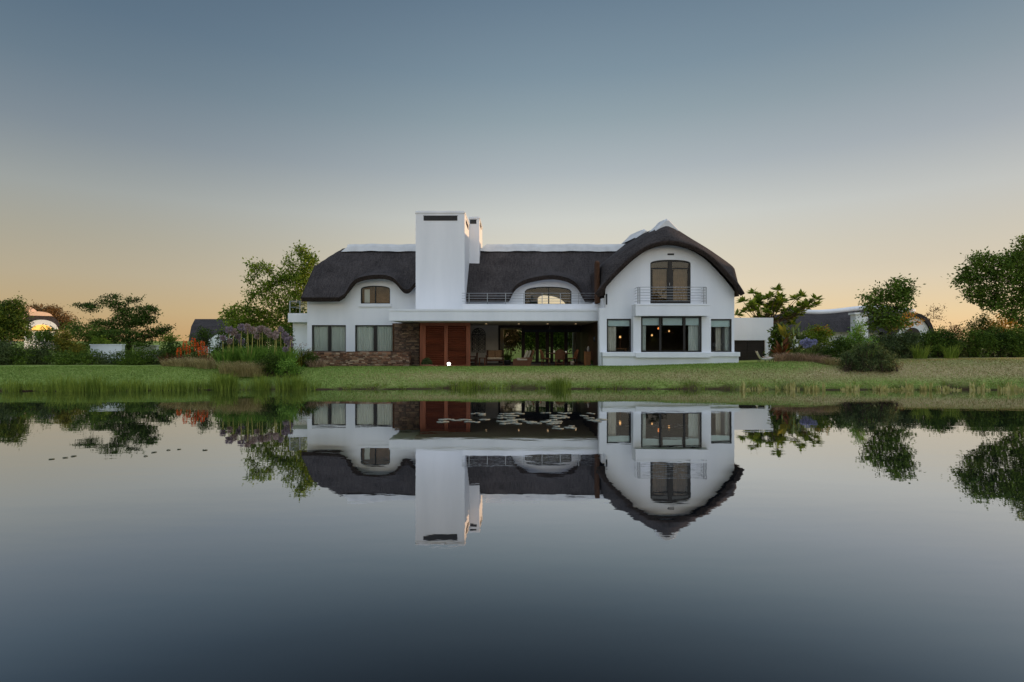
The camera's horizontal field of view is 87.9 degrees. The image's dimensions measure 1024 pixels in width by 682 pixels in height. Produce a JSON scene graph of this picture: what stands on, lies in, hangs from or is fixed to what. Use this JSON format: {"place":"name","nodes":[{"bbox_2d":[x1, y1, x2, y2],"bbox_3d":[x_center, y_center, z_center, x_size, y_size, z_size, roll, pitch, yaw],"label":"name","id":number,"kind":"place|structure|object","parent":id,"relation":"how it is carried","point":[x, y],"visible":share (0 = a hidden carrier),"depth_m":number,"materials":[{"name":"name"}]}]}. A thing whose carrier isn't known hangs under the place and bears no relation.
{"place":"outdoors","nodes":[
{"label":"outdoors","id":0,"kind":"place"},
{"bbox_2d":[0,388,1023,681],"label":"pond water","id":1,"kind":"structure","parent":0,"point":[628,536],"depth_m":5.70,"materials":[{"name":"liquid"}]},
{"bbox_2d":[0,377,23,391],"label":"reed clump","id":2,"kind":"object","parent":1,"relation":"in","point":[9,387],"visible":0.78,"depth_m":22.06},
{"bbox_2d":[45,373,72,391],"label":"reed clump","id":3,"kind":"object","parent":1,"relation":"on","point":[53,387],"visible":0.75,"depth_m":22.07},
{"bbox_2d":[78,373,107,391],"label":"reed clump","id":4,"kind":"object","parent":1,"relation":"on","point":[90,383],"visible":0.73,"depth_m":22.18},
{"bbox_2d":[89,379,116,391],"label":"reed clump","id":5,"kind":"object","parent":1,"relation":"in","point":[101,387],"visible":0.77,"depth_m":22.04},
{"bbox_2d":[122,376,147,391],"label":"reed clump","id":6,"kind":"object","parent":1,"relation":"on","point":[130,385],"visible":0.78,"depth_m":22.24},
{"bbox_2d":[152,379,171,390],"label":"reed clump","id":7,"kind":"object","parent":1,"relation":"in","point":[159,385],"visible":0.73,"depth_m":22.18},
{"bbox_2d":[207,370,226,390],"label":"reed clump","id":8,"kind":"object","parent":1,"relation":"on","point":[213,385],"visible":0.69,"depth_m":22.64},
{"bbox_2d":[220,372,239,389],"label":"reed clump","id":9,"kind":"object","parent":1,"relation":"on","point":[231,384],"visible":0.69,"depth_m":22.78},
{"bbox_2d":[250,374,268,389],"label":"reed clump","id":10,"kind":"object","parent":1,"relation":"in","point":[256,385],"visible":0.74,"depth_m":22.80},
{"bbox_2d":[250,374,273,389],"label":"reed clump","id":11,"kind":"object","parent":1,"relation":"in","point":[264,386],"visible":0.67,"depth_m":22.90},
{"bbox_2d":[272,373,291,389],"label":"reed clump","id":12,"kind":"object","parent":1,"relation":"in","point":[280,386],"visible":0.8,"depth_m":22.95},
{"bbox_2d":[290,373,308,389],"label":"reed clump","id":13,"kind":"object","parent":1,"relation":"in","point":[302,383],"visible":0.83,"depth_m":22.94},
{"bbox_2d":[557,377,571,388],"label":"reed clump","id":14,"kind":"object","parent":1,"relation":"on","point":[565,384],"visible":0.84,"depth_m":23.09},
{"bbox_2d":[0,341,1023,390],"bbox_3d":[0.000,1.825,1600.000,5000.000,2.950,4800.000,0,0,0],"label":"ground","id":15,"kind":"structure","parent":0,"point":[691,386],"depth_m":24.13,"materials":[{"name":"plant"}]},
{"bbox_2d":[0,337,27,364],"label":"border shrub","id":16,"kind":"object","parent":15,"relation":"on","point":[3,352],"visible":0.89,"depth_m":27.85,"materials":[{"name":"green plant"}]},
{"bbox_2d":[0,291,40,345],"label":"broadleaf tree","id":17,"kind":"object","parent":15,"relation":"on","point":[13,322],"visible":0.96,"depth_m":36.81,"materials":[{"name":"green plant"}]},
{"bbox_2d":[3,341,48,364],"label":"border shrub","id":18,"kind":"object","parent":15,"relation":"on","point":[24,360],"visible":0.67,"depth_m":28.03,"materials":[{"name":"green plant"}]},
{"bbox_2d":[18,306,59,348],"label":"domed house","id":19,"kind":"structure","parent":15,"relation":"on","point":[48,319],"depth_m":58.32,"materials":[{"name":"white paint"}]},
{"bbox_2d":[22,339,60,364],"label":"border shrub","id":20,"kind":"object","parent":15,"relation":"on","point":[43,349],"visible":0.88,"depth_m":28.20,"materials":[{"name":"green plant"}]},
{"bbox_2d":[22,319,61,360],"bbox_3d":[-27.583,0.106,31.569,2.502,2.799,1.856,0,0,-37],"label":"young tree","id":21,"kind":"object","parent":15,"relation":"on","point":[44,334],"visible":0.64,"depth_m":31.30,"materials":[{"name":"green plant"}]},
{"bbox_2d":[26,299,78,331],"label":"broadleaf tree","id":22,"kind":"object","parent":15,"relation":"on","point":[63,318],"visible":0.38,"depth_m":63.62,"materials":[{"name":"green plant"}]},
{"bbox_2d":[42,346,82,364],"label":"border shrub","id":23,"kind":"object","parent":15,"relation":"on","point":[65,358],"visible":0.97,"depth_m":27.96,"materials":[{"name":"green plant"}]},
{"bbox_2d":[51,376,83,391],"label":"reed clump","id":24,"kind":"object","parent":15,"relation":"on","point":[62,388],"visible":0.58,"depth_m":21.99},
{"bbox_2d":[51,328,86,361],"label":"bush","id":25,"kind":"object","parent":15,"relation":"on","point":[63,342],"visible":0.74,"depth_m":29.41,"materials":[{"name":"green plant"}]},
{"bbox_2d":[56,317,116,350],"bbox_3d":[-25.394,-0.001,31.869,2.962,3.014,2.483,0,0,-44],"label":"young tree","id":26,"kind":"object","parent":15,"relation":"on","point":[85,337],"visible":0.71,"depth_m":31.55,"materials":[{"name":"green plant"}]},
{"bbox_2d":[72,346,107,364],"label":"border shrub","id":27,"kind":"object","parent":15,"relation":"on","point":[83,361],"visible":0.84,"depth_m":28.16,"materials":[{"name":"green plant"}]},
{"bbox_2d":[86,335,111,348],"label":"golden shrub","id":28,"kind":"object","parent":15,"relation":"on","point":[100,341],"visible":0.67,"depth_m":30.79,"materials":[{"name":"green plant"}]},
{"bbox_2d":[86,349,120,364],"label":"border shrub","id":29,"kind":"object","parent":15,"relation":"on","point":[104,360],"visible":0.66,"depth_m":28.21,"materials":[{"name":"green plant"}]},
{"bbox_2d":[89,344,125,358],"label":"garden wall","id":30,"kind":"structure","parent":15,"relation":"on","point":[107,348],"depth_m":30.50,"materials":[{"name":"white paint"}]},
{"bbox_2d":[67,292,176,352],"bbox_3d":[-24.161,-0.885,32.657,6.559,4.438,2.926,0,0,0],"label":"spreading tree","id":31,"kind":"object","parent":15,"relation":"on","point":[117,334],"visible":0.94,"depth_m":32.78,"materials":[{"name":"green plant"}]},
{"bbox_2d":[108,348,141,364],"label":"border shrub","id":32,"kind":"object","parent":15,"relation":"on","point":[121,362],"visible":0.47,"depth_m":28.01,"materials":[{"name":"green plant"}]},
{"bbox_2d":[122,345,162,364],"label":"border shrub","id":33,"kind":"object","parent":15,"relation":"on","point":[138,360],"visible":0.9,"depth_m":27.93,"materials":[{"name":"green plant"}]},
{"bbox_2d":[143,348,172,364],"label":"border shrub","id":34,"kind":"object","parent":15,"relation":"on","point":[157,362],"visible":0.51,"depth_m":28.23,"materials":[{"name":"green plant"}]},
{"bbox_2d":[155,330,180,349],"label":"golden shrub","id":35,"kind":"object","parent":15,"relation":"on","point":[168,338],"visible":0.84,"depth_m":32.98,"materials":[{"name":"green plant"}]},
{"bbox_2d":[166,357,200,366],"bbox_3d":[-16.328,1.051,26.467,2.109,0.511,1.992,0,0,0],"label":"grass mound","id":36,"kind":"object","parent":15,"relation":"on","point":[177,363],"depth_m":26.05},
{"bbox_2d":[157,326,215,359],"bbox_3d":[-17.609,0.225,28.727,3.163,2.184,1.853,0,0,-10],"label":"border shrub","id":37,"kind":"object","parent":15,"relation":"on","point":[203,332],"visible":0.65,"depth_m":28.67,"materials":[{"name":"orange plant"}]},
{"bbox_2d":[180,357,210,366],"bbox_3d":[-15.481,1.039,26.078,2.193,0.539,2.107,0,0,0],"label":"grass mound","id":38,"kind":"object","parent":15,"relation":"on","point":[185,363],"depth_m":25.71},
{"bbox_2d":[194,358,216,368],"bbox_3d":[-14.552,1.062,25.611,2.110,0.531,2.281,0,0,-38],"label":"grass mound","id":39,"kind":"object","parent":15,"relation":"on","point":[205,365],"depth_m":25.26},
{"bbox_2d":[208,326,241,369],"bbox_3d":[-13.604,0.316,25.335,1.606,2.112,1.719,0,0,0],"label":"globe flower plant","id":40,"kind":"object","parent":15,"relation":"on","point":[218,357],"visible":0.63,"depth_m":24.98,"materials":[{"name":"green plant"}]},
{"bbox_2d":[214,370,235,390],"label":"reed clump","id":41,"kind":"object","parent":15,"relation":"on","point":[220,387],"visible":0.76,"depth_m":22.61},
{"bbox_2d":[216,328,241,364],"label":"globe flower plant","id":42,"kind":"object","parent":15,"relation":"on","point":[233,334],"visible":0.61,"depth_m":25.19,"materials":[{"name":"green plant"}]},
{"bbox_2d":[210,359,247,373],"bbox_3d":[-13.017,1.188,24.613,2.224,0.638,2.374,0,0,0],"label":"grass mound","id":43,"kind":"object","parent":15,"relation":"on","point":[224,368],"depth_m":24.34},
{"bbox_2d":[189,319,270,350],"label":"house","id":44,"kind":"structure","parent":15,"relation":"on","point":[211,324],"depth_m":51.58,"materials":[{"name":"white paint"}]},
{"bbox_2d":[223,323,253,363],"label":"globe flower plant","id":45,"kind":"object","parent":15,"relation":"on","point":[240,326],"visible":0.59,"depth_m":25.48,"materials":[{"name":"green plant"}]},
{"bbox_2d":[219,359,261,376],"bbox_3d":[-12.158,1.230,24.359,2.730,0.755,2.994,0,0,0],"label":"grass mound","id":46,"kind":"object","parent":15,"relation":"on","point":[241,372],"depth_m":23.93,"materials":[{"name":"plant"}]},
{"bbox_2d":[206,325,296,354],"bbox_3d":[-13.912,0.207,28.382,4.927,2.238,2.226,0,0,0],"label":"border shrub","id":47,"kind":"object","parent":15,"relation":"on","point":[248,337],"visible":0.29,"depth_m":28.25,"materials":[{"name":"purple plant"}]},
{"bbox_2d":[235,323,268,363],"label":"globe flower plant","id":48,"kind":"object","parent":15,"relation":"on","point":[252,357],"visible":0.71,"depth_m":25.03,"materials":[{"name":"green plant"}]},
{"bbox_2d":[242,326,268,355],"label":"globe flower plant","id":49,"kind":"object","parent":15,"relation":"on","point":[257,336],"visible":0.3,"depth_m":25.97,"materials":[{"name":"green plant"}]},
{"bbox_2d":[239,361,272,376],"bbox_3d":[-11.664,1.275,24.351,2.374,0.692,2.220,0,0,11],"label":"grass mound","id":50,"kind":"object","parent":15,"relation":"on","point":[258,371],"depth_m":24.00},
{"bbox_2d":[250,328,283,361],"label":"globe flower plant","id":51,"kind":"object","parent":15,"relation":"on","point":[267,332],"visible":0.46,"depth_m":25.61,"materials":[{"name":"purple plant"}]},
{"bbox_2d":[215,240,320,348],"bbox_3d":[-17.314,-2.935,37.795,7.547,8.505,4.099,0,0,9],"label":"loose tree","id":52,"kind":"object","parent":15,"relation":"on","point":[298,278],"visible":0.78,"depth_m":37.74,"materials":[{"name":"green plant"}]},
{"bbox_2d":[253,350,285,376],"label":"border shrub","id":53,"kind":"object","parent":15,"relation":"on","point":[268,361],"visible":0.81,"depth_m":24.24,"materials":[{"name":"green plant"}]},
{"bbox_2d":[261,330,290,363],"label":"globe flower plant","id":54,"kind":"object","parent":15,"relation":"on","point":[275,335],"visible":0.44,"depth_m":24.87,"materials":[{"name":"green plant"}]},
{"bbox_2d":[267,326,295,355],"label":"globe flower plant","id":55,"kind":"object","parent":15,"relation":"on","point":[285,334],"visible":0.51,"depth_m":25.64,"materials":[{"name":"green plant"}]},
{"bbox_2d":[269,336,303,365],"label":"globe flower plant","id":56,"kind":"object","parent":15,"relation":"on","point":[288,342],"visible":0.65,"depth_m":25.05,"materials":[{"name":"green plant"}]},
{"bbox_2d":[274,357,304,377],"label":"border shrub","id":57,"kind":"object","parent":15,"relation":"on","point":[289,368],"visible":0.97,"depth_m":24.15,"materials":[{"name":"green plant"}]},
{"bbox_2d":[297,343,320,366],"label":"border shrub","id":58,"kind":"object","parent":15,"relation":"on","point":[312,357],"visible":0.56,"depth_m":26.37,"materials":[{"name":"green plant"}]},
{"bbox_2d":[305,359,329,367],"bbox_3d":[-9.716,1.092,26.242,1.759,0.476,1.536,0,0,38],"label":"grass mound","id":59,"kind":"object","parent":15,"relation":"on","point":[322,364],"depth_m":26.09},
{"bbox_2d":[312,351,410,366],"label":"stone wall","id":60,"kind":"structure","parent":15,"relation":"on","point":[363,358],"depth_m":30.29,"materials":[{"name":"stone"}]},
{"bbox_2d":[1,379,1007,391],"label":"bank fringe","id":61,"kind":"object","parent":15,"relation":"on","point":[927,386],"visible":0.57,"depth_m":23.24,"materials":[{"name":"plant"}]},
{"bbox_2d":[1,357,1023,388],"bbox_3d":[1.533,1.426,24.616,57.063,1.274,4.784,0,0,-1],"label":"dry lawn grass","id":62,"kind":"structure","parent":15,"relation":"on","point":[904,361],"depth_m":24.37,"materials":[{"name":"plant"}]},
{"bbox_2d":[504,329,520,359],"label":"shrub","id":63,"kind":"object","parent":15,"relation":"on","point":[511,340],"visible":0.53,"depth_m":46.26,"materials":[{"name":"green plant"}]},
{"bbox_2d":[288,211,772,366],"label":"thatched house","id":64,"kind":"structure","parent":15,"relation":"on","point":[442,288],"depth_m":30.40,"materials":[{"name":"white paint"}]},
{"bbox_2d":[312,325,345,351],"bbox_3d":[-11.040,-0.149,32.168,2.057,1.623,0.244,0,0,0],"label":"curtained window","id":65,"kind":"structure","parent":64,"relation":"in","point":[325,338],"depth_m":32.21,"materials":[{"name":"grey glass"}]},
{"bbox_2d":[355,325,391,351],"bbox_3d":[-8.286,-0.149,32.168,2.354,1.623,0.244,0,0,0],"label":"curtained window","id":66,"kind":"structure","parent":64,"relation":"in","point":[368,338],"depth_m":32.21,"materials":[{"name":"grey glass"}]},
{"bbox_2d":[361,286,389,303],"bbox_3d":[-8.240,-2.798,32.298,1.778,1.079,0.444,0,0,0],"label":"arched window","id":67,"kind":"structure","parent":64,"relation":"in","point":[366,291],"depth_m":32.08,"materials":[{"name":"grey glass"}]},
{"bbox_2d":[472,328,485,352],"bbox_3d":[-2.228,-0.053,35.440,0.919,1.647,0.044,0,0,0],"label":"iron panel","id":68,"kind":"object","parent":64,"relation":"attached to","point":[478,339],"visible":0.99,"depth_m":35.43,"materials":[{"name":"metal"}]},
{"bbox_2d":[485,350,503,364],"bbox_3d":[-1.048,1.016,32.639,1.138,0.904,0.758,0,0,0],"label":"garden sofa","id":69,"kind":"object","parent":64,"relation":"on","point":[493,355],"visible":0.87,"depth_m":32.72,"materials":[{"name":"wicker"}]},
{"bbox_2d":[513,350,533,366],"bbox_3d":[0.667,0.992,30.598,1.245,0.952,0.825,0,0,0],"label":"wicker lounger","id":70,"kind":"object","parent":64,"relation":"on","point":[526,360],"visible":0.88,"depth_m":30.19,"materials":[{"name":"wicker"}]},
{"bbox_2d":[498,325,580,362],"bbox_3d":[2.003,0.188,35.540,5.832,2.545,0.200,0,0,0],"label":"sliding door","id":71,"kind":"structure","parent":64,"relation":"in","point":[524,328],"depth_m":35.50,"materials":[{"name":"black metal"}]},
{"bbox_2d":[555,350,564,365],"bbox_3d":[2.779,0.988,30.820,0.597,0.961,0.600,0,0,0],"label":"dining chair","id":72,"kind":"object","parent":64,"relation":"on","point":[559,354],"visible":0.92,"depth_m":30.59,"materials":[{"name":"wicker"}]},
{"bbox_2d":[607,319,630,351],"bbox_3d":[5.578,-0.291,27.878,1.270,1.737,0.328,0,0,0],"label":"side window","id":73,"kind":"structure","parent":64,"relation":"in","point":[611,323],"depth_m":27.81,"materials":[{"name":"grey glass"}]},
{"bbox_2d":[650,260,689,302],"bbox_3d":[8.272,-3.100,27.941,2.109,2.283,0.442,0,0,0],"label":"balcony door","id":74,"kind":"structure","parent":64,"relation":"in","point":[676,277],"depth_m":28.09,"materials":[{"name":"brown glass"}]},
{"bbox_2d":[641,316,701,351],"bbox_3d":[8.170,-0.348,27.406,3.100,1.827,0.371,0,0,0],"label":"bay window","id":75,"kind":"structure","parent":64,"relation":"in","point":[692,322],"depth_m":27.36,"materials":[{"name":"grey glass"}]},
{"bbox_2d":[711,319,731,351],"bbox_3d":[10.884,-0.287,27.977,1.152,1.729,0.526,0,0,0],"label":"side window","id":76,"kind":"structure","parent":64,"relation":"in","point":[717,323],"depth_m":27.81,"materials":[{"name":"grey glass"}]},
{"bbox_2d":[734,340,763,359],"bbox_3d":[14.908,0.876,33.650,2.154,1.848,0.100,0,0,0],"label":"garage door","id":77,"kind":"structure","parent":64,"relation":"in","point":[747,348],"depth_m":33.62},
{"bbox_2d":[517,329,545,359],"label":"shrub","id":78,"kind":"object","parent":15,"relation":"on","point":[528,341],"visible":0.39,"depth_m":46.55,"materials":[{"name":"green plant"}]},
{"bbox_2d":[530,332,559,359],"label":"shrub","id":79,"kind":"object","parent":15,"relation":"on","point":[543,336],"visible":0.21,"depth_m":46.29,"materials":[{"name":"green plant"}]},
{"bbox_2d":[544,332,572,359],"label":"shrub","id":80,"kind":"object","parent":15,"relation":"on","point":[560,341],"visible":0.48,"depth_m":46.30,"materials":[{"name":"green plant"}]},
{"bbox_2d":[734,283,822,326],"bbox_3d":[19.412,-1.424,39.068,5.841,5.481,3.342,0,0,0],"label":"rosette tree","id":81,"kind":"object","parent":15,"relation":"on","point":[774,305],"visible":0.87,"depth_m":38.82,"materials":[{"name":"green plant"}]},
{"bbox_2d":[762,322,796,361],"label":"leafy shrub","id":82,"kind":"object","parent":15,"relation":"on","point":[773,338],"visible":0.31,"depth_m":30.91,"materials":[{"name":"green plant"}]},
{"bbox_2d":[770,337,789,356],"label":"broad leaf plant","id":83,"kind":"object","parent":15,"relation":"on","point":[779,349],"visible":0.78,"depth_m":28.24,"materials":[{"name":"brown plant"}]},
{"bbox_2d":[777,323,796,353],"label":"broad leaf plant","id":84,"kind":"object","parent":15,"relation":"on","point":[782,330],"visible":0.49,"depth_m":28.72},
{"bbox_2d":[782,322,803,355],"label":"broad leaf plant","id":85,"kind":"object","parent":15,"relation":"on","point":[794,342],"visible":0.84,"depth_m":28.58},
{"bbox_2d":[793,326,806,351],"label":"broad leaf plant","id":86,"kind":"object","parent":15,"relation":"on","point":[798,336],"visible":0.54,"depth_m":29.36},
{"bbox_2d":[789,337,822,355],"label":"lilac flower plant","id":87,"kind":"object","parent":15,"relation":"on","point":[808,343],"visible":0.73,"depth_m":26.87,"materials":[{"name":"purple plant"}]},
{"bbox_2d":[796,322,835,350],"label":"flowering shrub","id":88,"kind":"object","parent":15,"relation":"on","point":[819,333],"visible":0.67,"depth_m":29.19,"materials":[{"name":"green plant"}]},
{"bbox_2d":[799,342,832,355],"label":"olive shrub","id":89,"kind":"object","parent":15,"relation":"on","point":[818,347],"visible":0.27,"depth_m":27.32,"materials":[{"name":"green plant"}]},
{"bbox_2d":[816,357,840,364],"bbox_3d":[15.332,0.942,25.298,1.635,0.392,1.549,0,0,0],"label":"grass mound","id":90,"kind":"object","parent":15,"relation":"on","point":[828,362],"depth_m":25.15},
{"bbox_2d":[817,333,856,357],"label":"tall shrub","id":91,"kind":"object","parent":15,"relation":"on","point":[840,344],"visible":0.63,"depth_m":26.24,"materials":[{"name":"green plant"}]},
{"bbox_2d":[771,305,933,346],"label":"house","id":92,"kind":"structure","parent":15,"relation":"on","point":[839,320],"depth_m":47.76,"materials":[{"name":"white paint"}]},
{"bbox_2d":[841,319,882,356],"bbox_3d":[17.669,-0.067,26.961,2.598,2.228,1.773,0,0,0],"label":"tall shrub","id":93,"kind":"object","parent":15,"relation":"on","point":[858,334],"visible":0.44,"depth_m":26.89,"materials":[{"name":"green plant"}]},
{"bbox_2d":[835,340,900,371],"bbox_3d":[16.288,0.684,24.548,2.891,1.565,1.696,0,0,0],"label":"front shrub","id":94,"kind":"object","parent":15,"relation":"on","point":[858,359],"visible":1,"depth_m":24.20,"materials":[{"name":"green plant"}]},
{"bbox_2d":[855,273,924,335],"bbox_3d":[21.282,-1.389,29.927,3.986,4.991,2.146,0,0,0],"label":"rounded tree","id":95,"kind":"object","parent":15,"relation":"on","point":[899,291],"visible":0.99,"depth_m":29.74,"materials":[{"name":"green plant"}]},
{"bbox_2d":[868,332,915,358],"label":"hedge shrub","id":96,"kind":"object","parent":15,"relation":"on","point":[889,344],"visible":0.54,"depth_m":28.20,"materials":[{"name":"green plant"}]},
{"bbox_2d":[888,327,931,358],"bbox_3d":[21.179,0.157,28.494,2.287,1.854,2.042,0,0,0],"label":"hedge shrub","id":97,"kind":"object","parent":15,"relation":"on","point":[908,336],"visible":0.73,"depth_m":28.20,"materials":[{"name":"green plant"}]},
{"bbox_2d":[897,309,924,332],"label":"sunlit bush","id":98,"kind":"object","parent":15,"relation":"on","point":[906,315],"visible":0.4,"depth_m":41.94,"materials":[{"name":"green plant"}]},
{"bbox_2d":[914,326,954,357],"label":"hedge shrub","id":99,"kind":"object","parent":15,"relation":"on","point":[929,337],"visible":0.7,"depth_m":28.16,"materials":[{"name":"green plant"}]},
{"bbox_2d":[926,322,970,357],"bbox_3d":[23.148,0.013,28.417,1.962,2.035,1.832,0,0,0],"label":"hedge shrub","id":100,"kind":"object","parent":15,"relation":"on","point":[949,336],"visible":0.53,"depth_m":28.11,"materials":[{"name":"green plant"}]},
{"bbox_2d":[944,321,964,338],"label":"round tree","id":101,"kind":"object","parent":15,"relation":"on","point":[954,329],"visible":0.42,"depth_m":33.95,"materials":[{"name":"green plant"}]},
{"bbox_2d":[952,338,975,357],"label":"hedge shrub","id":102,"kind":"object","parent":15,"relation":"on","point":[964,352],"visible":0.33,"depth_m":28.27,"materials":[{"name":"green plant"}]},
{"bbox_2d":[957,309,1003,340],"bbox_3d":[29.060,-0.492,32.881,2.195,3.198,2.194,0,0,-34],"label":"round tree","id":103,"kind":"object","parent":15,"relation":"on","point":[983,320],"visible":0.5,"depth_m":32.82,"materials":[{"name":"green plant"}]},
{"bbox_2d":[959,326,1002,357],"bbox_3d":[24.894,0.126,28.323,2.030,1.956,1.782,0,0,0],"label":"hedge shrub","id":104,"kind":"object","parent":15,"relation":"on","point":[979,340],"visible":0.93,"depth_m":28.04,"materials":[{"name":"green plant"}]},
{"bbox_2d":[947,233,1023,334],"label":"tree","id":105,"kind":"object","parent":15,"relation":"on","point":[1011,260],"visible":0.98,"depth_m":30.78,"materials":[{"name":"green plant"}]},
{"bbox_2d":[978,314,1021,332],"bbox_3d":[34.863,-0.487,37.765,3.938,2.991,2.735,0,0,0],"label":"sunlit tree","id":106,"kind":"object","parent":15,"relation":"on","point":[1003,323],"visible":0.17,"depth_m":37.59,"materials":[{"name":"green plant"}]},
{"bbox_2d":[981,325,1021,356],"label":"hedge shrub","id":107,"kind":"object","parent":15,"relation":"on","point":[999,335],"visible":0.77,"depth_m":28.08,"materials":[{"name":"green plant"}]},
{"bbox_2d":[999,324,1023,356],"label":"hedge shrub","id":108,"kind":"object","parent":15,"relation":"on","point":[1020,340],"visible":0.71,"depth_m":28.00,"materials":[{"name":"green plant"}]},
{"bbox_2d":[0,0,1023,340],"label":"sky","id":109,"kind":"structure","parent":0,"point":[831,149],"materials":[{"name":"blue"}]},
{"bbox_2d":[910,342,933,358],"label":"upright grass","id":110,"kind":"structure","parent":0,"point":[916,353],"depth_m":27.36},
{"bbox_2d":[940,342,962,357],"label":"upright grass","id":111,"kind":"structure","parent":0,"point":[952,353],"depth_m":27.37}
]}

